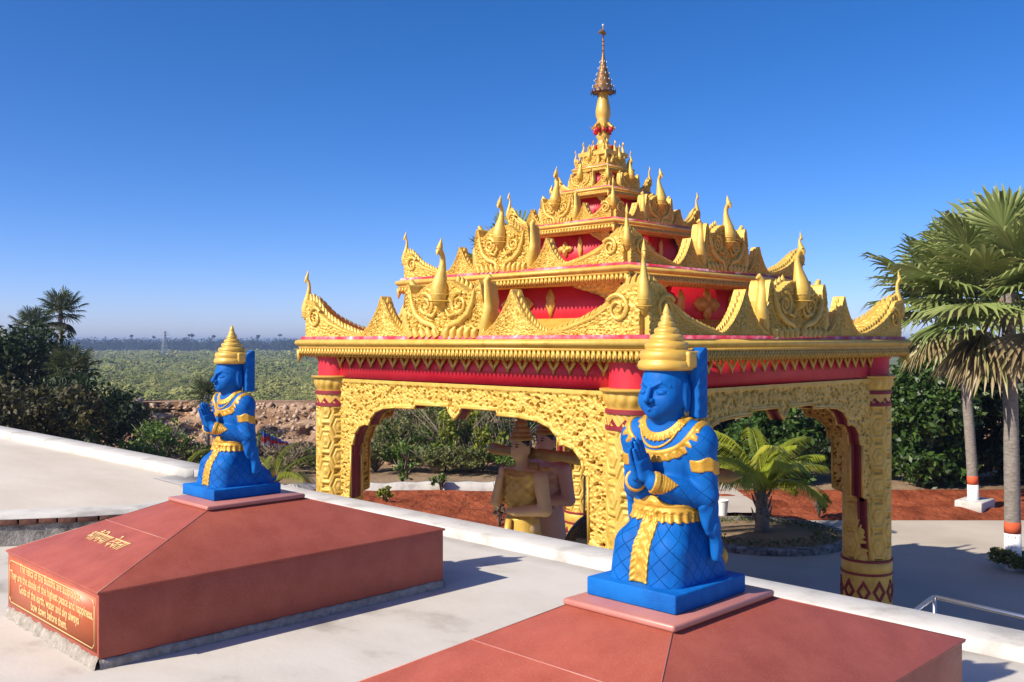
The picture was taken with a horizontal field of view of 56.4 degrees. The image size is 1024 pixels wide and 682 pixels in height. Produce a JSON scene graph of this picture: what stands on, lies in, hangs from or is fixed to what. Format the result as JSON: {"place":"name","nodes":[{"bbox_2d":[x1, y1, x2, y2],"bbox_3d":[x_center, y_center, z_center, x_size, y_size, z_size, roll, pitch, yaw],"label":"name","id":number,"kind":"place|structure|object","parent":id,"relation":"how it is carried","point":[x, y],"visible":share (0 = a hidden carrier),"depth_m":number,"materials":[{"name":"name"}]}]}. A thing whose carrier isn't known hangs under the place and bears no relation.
{"place":"outdoors","nodes":[
{"label":"outdoors","id":0,"kind":"place"},
{"bbox_2d":[0,438,182,509],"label":"terrace","id":1,"kind":"structure","parent":0,"point":[34,477],"depth_m":12.96,"materials":[{"name":"white concrete"}]},
{"bbox_2d":[0,475,196,519],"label":"terrace rim","id":2,"kind":"object","parent":1,"relation":"on","point":[67,512],"visible":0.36,"depth_m":10.68,"materials":[{"name":"paint"}]},
{"bbox_2d":[468,209,533,259],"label":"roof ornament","id":3,"kind":"object","parent":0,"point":[471,255],"visible":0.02,"depth_m":40.15,"materials":[{"name":"gold metal"}]},
{"bbox_2d":[0,0,1023,342],"label":"sky","id":4,"kind":"structure","parent":0,"point":[181,167],"materials":[{"name":"blue"}]},
{"bbox_2d":[76,400,1000,465],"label":"hillside","id":5,"kind":"structure","parent":0,"point":[302,432],"depth_m":53.26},
{"bbox_2d":[104,397,416,465],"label":"rubble","id":6,"kind":"object","parent":5,"relation":"on","point":[167,404],"visible":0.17,"depth_m":53.85,"materials":[{"name":"brown stone"}]},
{"bbox_2d":[256,429,279,455],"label":"shrub","id":7,"kind":"object","parent":5,"relation":"on","point":[259,440],"visible":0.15,"depth_m":47.23,"materials":[{"name":"green plant"}]},
{"bbox_2d":[261,430,293,448],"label":"tarpaulin","id":8,"kind":"object","parent":5,"relation":"on","point":[266,438],"visible":0.71,"depth_m":46.77,"materials":[{"name":"plastic"}]},
{"bbox_2d":[371,416,431,461],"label":"shrub","id":9,"kind":"object","parent":5,"relation":"on","point":[380,430],"visible":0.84,"depth_m":45.34,"materials":[{"name":"green plant"}]},
{"bbox_2d":[386,406,458,434],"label":"shrub","id":10,"kind":"object","parent":5,"relation":"on","point":[397,415],"visible":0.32,"depth_m":48.76,"materials":[{"name":"green plant"}]},
{"bbox_2d":[384,423,461,450],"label":"shrub","id":11,"kind":"object","parent":5,"relation":"on","point":[421,438],"visible":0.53,"depth_m":45.92,"materials":[{"name":"green plant"}]},
{"bbox_2d":[409,407,498,444],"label":"shrub","id":12,"kind":"object","parent":5,"relation":"on","point":[428,419],"visible":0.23,"depth_m":46.06,"materials":[{"name":"green plant"}]},
{"bbox_2d":[409,406,511,429],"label":"shrub","id":13,"kind":"object","parent":5,"relation":"on","point":[488,414],"visible":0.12,"depth_m":49.02,"materials":[{"name":"green plant"}]},
{"bbox_2d":[479,412,537,447],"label":"shrub","id":14,"kind":"object","parent":5,"relation":"on","point":[533,425],"visible":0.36,"depth_m":45.48,"materials":[{"name":"green plant"}]},
{"bbox_2d":[81,343,1023,399],"bbox_3d":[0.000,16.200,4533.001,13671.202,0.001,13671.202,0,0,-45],"label":"field","id":15,"kind":"structure","parent":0,"point":[892,360],"depth_m":507.64,"materials":[{"name":"green plant"}]},
{"bbox_2d":[161,331,168,354],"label":"lattice mast","id":16,"kind":"object","parent":15,"relation":"on","point":[165,344],"visible":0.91,"depth_m":999.52,"materials":[{"name":"grey metal"}]},
{"bbox_2d":[19,348,317,399],"bbox_3d":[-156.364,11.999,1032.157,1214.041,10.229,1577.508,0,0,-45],"label":"mangrove scrub","id":17,"kind":"object","parent":15,"relation":"on","point":[267,391],"visible":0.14,"depth_m":425.95,"materials":[{"name":"green plant"}]},
{"bbox_2d":[25,333,912,350],"bbox_3d":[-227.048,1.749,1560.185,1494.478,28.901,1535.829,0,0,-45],"label":"forest","id":18,"kind":"object","parent":15,"relation":"on","point":[183,344],"visible":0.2,"depth_m":1402.70,"materials":[{"name":"green plant"}]},
{"bbox_2d":[198,462,1023,489],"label":"ground","id":19,"kind":"structure","parent":0,"point":[419,473],"depth_m":41.31,"materials":[{"name":"brown soil"}]},
{"bbox_2d":[6,304,56,383],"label":"fan palm","id":20,"kind":"object","parent":19,"relation":"on","point":[30,314],"visible":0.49,"depth_m":55.67,"materials":[{"name":"green plant"}]},
{"bbox_2d":[0,317,99,412],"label":"broadleaf tree","id":21,"kind":"object","parent":19,"relation":"on","point":[19,357],"visible":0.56,"depth_m":51.19,"materials":[{"name":"green plant"}]},
{"bbox_2d":[0,366,118,443],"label":"broadleaf tree","id":22,"kind":"object","parent":19,"relation":"on","point":[37,414],"visible":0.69,"depth_m":39.51,"materials":[{"name":"green plant"}]},
{"bbox_2d":[36,285,88,345],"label":"fan palm","id":23,"kind":"object","parent":19,"relation":"on","point":[60,299],"visible":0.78,"depth_m":61.74,"materials":[{"name":"green plant"}]},
{"bbox_2d":[41,340,102,431],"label":"fan palm","id":24,"kind":"object","parent":19,"relation":"on","point":[63,356],"visible":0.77,"depth_m":49.66,"materials":[{"name":"green plant"}]},
{"bbox_2d":[35,368,165,447],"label":"broadleaf tree","id":25,"kind":"object","parent":19,"relation":"on","point":[123,423],"visible":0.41,"depth_m":46.43,"materials":[{"name":"green plant"}]},
{"bbox_2d":[106,438,171,457],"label":"shrub","id":26,"kind":"object","parent":19,"relation":"on","point":[139,448],"visible":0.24,"depth_m":41.92,"materials":[{"name":"green plant"}]},
{"bbox_2d":[128,417,204,458],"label":"shrub","id":27,"kind":"object","parent":19,"relation":"on","point":[156,433],"visible":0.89,"depth_m":43.57,"materials":[{"name":"green plant"}]},
{"bbox_2d":[166,437,211,463],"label":"shrub","id":28,"kind":"object","parent":19,"relation":"on","point":[186,453],"visible":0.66,"depth_m":43.24,"materials":[{"name":"green plant"}]},
{"bbox_2d":[187,449,206,461],"bbox_3d":[-12.369,5.167,35.960,3.528,1.893,3.198,0,0,-45],"label":"areca palm","id":29,"kind":"object","parent":19,"relation":"on","point":[199,452],"visible":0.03,"depth_m":36.95,"materials":[{"name":"green plant"}]},
{"bbox_2d":[184,372,216,445],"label":"fan palm","id":30,"kind":"object","parent":19,"relation":"on","point":[204,388],"visible":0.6,"depth_m":48.86,"materials":[{"name":"green plant"}]},
{"bbox_2d":[258,441,315,467],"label":"shrub","id":31,"kind":"object","parent":19,"relation":"on","point":[303,445],"visible":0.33,"depth_m":45.04,"materials":[{"name":"green plant"}]},
{"bbox_2d":[259,442,315,484],"bbox_3d":[-9.160,5.098,36.929,3.878,2.069,4.002,0,0,9],"label":"areca palm","id":32,"kind":"object","parent":19,"relation":"on","point":[283,474],"visible":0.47,"depth_m":37.10,"materials":[{"name":"green plant"}]},
{"bbox_2d":[260,444,315,472],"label":"shrub","id":33,"kind":"object","parent":19,"relation":"on","point":[275,452],"visible":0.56,"depth_m":41.95,"materials":[{"name":"green plant"}]},
{"bbox_2d":[291,445,315,470],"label":"shrub","id":34,"kind":"object","parent":19,"relation":"on","point":[313,464],"visible":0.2,"depth_m":42.30,"materials":[{"name":"green plant"}]},
{"bbox_2d":[370,436,404,471],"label":"shrub","id":35,"kind":"object","parent":19,"relation":"on","point":[377,453],"visible":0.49,"depth_m":42.77,"materials":[{"name":"green plant"}]},
{"bbox_2d":[283,481,494,490],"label":"boundary wall","id":36,"kind":"structure","parent":19,"relation":"on","point":[469,486],"depth_m":36.90,"materials":[{"name":"paint"}]},
{"bbox_2d":[380,440,454,470],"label":"shrub","id":37,"kind":"object","parent":19,"relation":"on","point":[403,451],"visible":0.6,"depth_m":42.65,"materials":[{"name":"green plant"}]},
{"bbox_2d":[406,446,462,472],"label":"shrub","id":38,"kind":"object","parent":19,"relation":"on","point":[436,467],"visible":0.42,"depth_m":42.20,"materials":[{"name":"green plant"}]},
{"bbox_2d":[313,490,564,527],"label":"red soil","id":39,"kind":"structure","parent":19,"relation":"on","point":[474,506],"depth_m":33.81,"materials":[{"name":"red soil"}]},
{"bbox_2d":[376,485,393,501],"bbox_3d":[-4.586,5.468,34.137,0.538,0.691,0.751,0,0,-45],"label":"young plant","id":40,"kind":"object","parent":39,"relation":"on","point":[385,494],"visible":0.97,"depth_m":34.06,"materials":[{"name":"green plant"}]},
{"bbox_2d":[393,459,418,481],"bbox_3d":[-4.379,5.310,39.079,1.174,1.006,0.790,0,0,29],"label":"young plant","id":41,"kind":"object","parent":39,"relation":"on","point":[399,468],"visible":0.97,"depth_m":39.08,"materials":[{"name":"green plant"}]},
{"bbox_2d":[428,473,448,489],"bbox_3d":[-2.846,5.435,36.720,0.821,0.753,0.544,0,0,-14],"label":"young plant","id":42,"kind":"object","parent":39,"relation":"on","point":[442,478],"visible":0.99,"depth_m":36.65,"materials":[{"name":"green plant"}]},
{"bbox_2d":[492,477,505,525],"bbox_3d":[-0.369,5.019,29.771,0.541,1.575,0.401,0,0,-12],"label":"young plant","id":43,"kind":"object","parent":39,"relation":"on","point":[499,510],"visible":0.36,"depth_m":29.76,"materials":[{"name":"green plant"}]},
{"bbox_2d":[437,409,461,470],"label":"sapling","id":44,"kind":"object","parent":19,"relation":"on","point":[449,424],"visible":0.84,"depth_m":43.14,"materials":[{"name":"green plant"}]},
{"bbox_2d":[427,442,495,472],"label":"shrub","id":45,"kind":"object","parent":19,"relation":"on","point":[465,454],"visible":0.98,"depth_m":41.78,"materials":[{"name":"green plant"}]},
{"bbox_2d":[444,410,480,468],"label":"sapling","id":46,"kind":"object","parent":19,"relation":"on","point":[469,426],"visible":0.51,"depth_m":43.82,"materials":[{"name":"green plant"}]},
{"bbox_2d":[439,432,494,462],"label":"shrub","id":47,"kind":"object","parent":19,"relation":"on","point":[458,442],"visible":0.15,"depth_m":43.74,"materials":[{"name":"green plant"}]},
{"bbox_2d":[467,417,493,470],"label":"sapling","id":48,"kind":"object","parent":19,"relation":"on","point":[484,432],"visible":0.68,"depth_m":43.26,"materials":[{"name":"green plant"}]},
{"bbox_2d":[483,428,511,457],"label":"sapling","id":49,"kind":"object","parent":19,"relation":"on","point":[499,439],"visible":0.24,"depth_m":43.01,"materials":[{"name":"green plant"}]},
{"bbox_2d":[481,444,530,466],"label":"shrub","id":50,"kind":"object","parent":19,"relation":"on","point":[503,461],"visible":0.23,"depth_m":42.06,"materials":[{"name":"green plant"}]},
{"bbox_2d":[0,516,1023,681],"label":"platform","id":51,"kind":"structure","parent":19,"relation":"on","point":[486,589],"depth_m":7.07,"materials":[{"name":"concrete"}]},
{"bbox_2d":[0,514,122,546],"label":"terrace wall","id":52,"kind":"structure","parent":51,"relation":"on","point":[16,532],"depth_m":10.29,"materials":[{"name":"grey stone"}]},
{"bbox_2d":[0,426,199,476],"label":"parapet wall","id":53,"kind":"structure","parent":51,"relation":"on","point":[166,465],"depth_m":15.41,"materials":[{"name":"paint"}]},
{"bbox_2d":[4,489,444,670],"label":"plinth","id":54,"kind":"structure","parent":51,"relation":"on","point":[163,578],"depth_m":7.32,"materials":[{"name":"red stone"}]},
{"bbox_2d":[183,325,280,500],"bbox_3d":[-2.383,0.586,8.224,0.684,1.442,0.577,0,0,-45],"label":"kneeling statue","id":55,"kind":"object","parent":54,"relation":"on","point":[231,466],"visible":1,"depth_m":8.06,"materials":[{"name":"blue paint"}]},
{"bbox_2d":[281,484,1023,662],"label":"kerb","id":56,"kind":"structure","parent":51,"relation":"on","point":[1001,642],"depth_m":8.31,"materials":[{"name":"paint"}]},
{"bbox_2d":[358,584,965,681],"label":"plinth","id":57,"kind":"structure","parent":51,"relation":"on","point":[750,633],"depth_m":4.58,"materials":[{"name":"red stone"}]},
{"bbox_2d":[587,304,744,614],"bbox_3d":[0.824,0.557,4.981,0.684,1.500,0.577,0,0,-45],"label":"kneeling statue","id":58,"kind":"object","parent":57,"relation":"on","point":[670,554],"visible":1,"depth_m":4.82,"materials":[{"name":"blue"}]},
{"bbox_2d":[294,24,911,604],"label":"pavilion","id":59,"kind":"structure","parent":19,"relation":"on","point":[550,314],"depth_m":17.10,"materials":[{"name":"gold metal"}]},
{"bbox_2d":[490,418,551,535],"bbox_3d":[0.214,3.563,19.950,1.265,4.674,1.320,0,0,-13],"label":"bearer statue","id":60,"kind":"object","parent":59,"relation":"on","point":[522,485],"visible":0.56,"depth_m":19.68,"materials":[{"name":"gold metal"}]},
{"bbox_2d":[486,443,740,482],"bbox_3d":[1.697,2.360,18.809,0.254,0.275,6.403,0,0,-45],"label":"carrying pole","id":61,"kind":"object","parent":60,"relation":"on","point":[726,476],"visible":0.47,"depth_m":19.52,"materials":[{"name":"brown wood"}]},
{"bbox_2d":[565,475,587,544],"bbox_3d":[1.810,4.009,18.781,0.320,3.502,2.400,0,0,-45],"label":"gong","id":62,"kind":"object","parent":61,"relation":"hanging from","point":[577,532],"visible":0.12,"depth_m":19.16,"materials":[{"name":"black metal"}]},
{"bbox_2d":[527,423,575,539],"bbox_3d":[0.776,3.563,21.200,1.265,4.674,1.320,0,0,-13],"label":"bearer statue","id":63,"kind":"object","parent":59,"relation":"on","point":[561,486],"visible":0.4,"depth_m":20.85,"materials":[{"name":"brown stone"}]},
{"bbox_2d":[713,417,746,468],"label":"mango tree","id":64,"kind":"object","parent":19,"relation":"on","point":[720,427],"visible":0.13,"depth_m":43.52,"materials":[{"name":"green plant"}]},
{"bbox_2d":[723,407,823,483],"bbox_3d":[10.918,4.181,40.038,3.940,3.743,4.002,0,0,-45],"label":"mango tree","id":65,"kind":"object","parent":19,"relation":"on","point":[776,432],"visible":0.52,"depth_m":39.13,"materials":[{"name":"green plant"}]},
{"bbox_2d":[720,516,841,555],"bbox_3d":[7.508,5.830,28.700,5.140,0.240,5.140,0,0,-45],"label":"planter","id":66,"kind":"object","parent":19,"relation":"on","point":[742,529],"visible":0.49,"depth_m":27.86,"materials":[{"name":"grey stone"}]},
{"bbox_2d":[718,499,728,515],"bbox_3d":[6.873,5.450,31.294,0.460,0.500,0.460,0,0,-45],"label":"bucket","id":67,"kind":"object","parent":66,"relation":"on","point":[723,506],"visible":0.68,"depth_m":31.13,"materials":[{"name":"white plastic"}]},
{"bbox_2d":[714,427,834,532],"bbox_3d":[7.282,4.257,28.682,5.137,3.200,4.759,0,0,-45],"label":"coconut palm","id":68,"kind":"object","parent":66,"relation":"on","point":[766,468],"visible":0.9,"depth_m":28.26,"materials":[{"name":"green plant"}]},
{"bbox_2d":[719,513,841,547],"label":"weeds","id":69,"kind":"object","parent":66,"relation":"on","point":[812,538],"visible":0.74,"depth_m":27.78,"materials":[{"name":"green plant"}]},
{"bbox_2d":[796,408,830,470],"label":"mango tree","id":70,"kind":"object","parent":19,"relation":"on","point":[825,449],"visible":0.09,"depth_m":43.21,"materials":[{"name":"green plant"}]},
{"bbox_2d":[719,489,1023,519],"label":"red soil","id":71,"kind":"structure","parent":19,"relation":"on","point":[930,504],"depth_m":33.62,"materials":[{"name":"red soil"}]},
{"bbox_2d":[810,490,830,516],"bbox_3d":[10.218,5.348,31.575,0.617,0.923,0.714,0,0,-45],"label":"young plant","id":72,"kind":"object","parent":71,"relation":"on","point":[819,508],"visible":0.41,"depth_m":31.50,"materials":[{"name":"green plant"}]},
{"bbox_2d":[858,206,1023,499],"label":"fan palm","id":73,"kind":"object","parent":19,"relation":"on","point":[935,345],"visible":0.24,"depth_m":32.74,"materials":[{"name":"green plant"}]},
{"bbox_2d":[889,336,993,488],"bbox_3d":[17.206,2.728,39.508,5.063,6.662,5.015,0,0,-45],"label":"mango tree","id":74,"kind":"object","parent":19,"relation":"on","point":[928,438],"visible":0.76,"depth_m":38.24,"materials":[{"name":"green plant"}]},
{"bbox_2d":[955,497,994,512],"bbox_3d":[16.030,5.690,33.111,1.300,0.420,0.900,0,0,-45],"label":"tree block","id":75,"kind":"object","parent":19,"relation":"on","point":[981,504],"visible":0.58,"depth_m":32.70,"materials":[{"name":"paint"}]},
{"bbox_2d":[962,366,1023,484],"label":"mango tree","id":76,"kind":"object","parent":19,"relation":"on","point":[990,452],"visible":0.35,"depth_m":39.37,"materials":[{"name":"green plant"}]},
{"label":"stair landing","id":77,"kind":"structure","parent":19,"relation":"on","visible":0},
{"bbox_2d":[914,595,1023,618],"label":"handrail","id":78,"kind":"object","parent":77,"relation":"on","point":[933,599],"visible":0.51,"depth_m":9.30,"materials":[{"name":"silver metal"}]},
{"bbox_2d":[718,485,755,512],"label":"path","id":79,"kind":"structure","parent":0,"point":[739,502],"depth_m":33.79,"materials":[{"name":"beige concrete"}]},
{"bbox_2d":[725,520,1023,630],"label":"road","id":80,"kind":"structure","parent":0,"point":[947,558],"depth_m":24.65,"materials":[{"name":"grey concrete"}]},
{"bbox_2d":[883,184,1023,570],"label":"fan palm","id":81,"kind":"object","parent":80,"relation":"on","point":[987,238],"visible":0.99,"depth_m":24.04,"materials":[{"name":"green plant"}]},
{"bbox_2d":[987,547,1023,569],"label":"ground shrub","id":82,"kind":"object","parent":80,"relation":"on","point":[998,555],"visible":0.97,"depth_m":24.35,"materials":[{"name":"green plant"}]}
]}

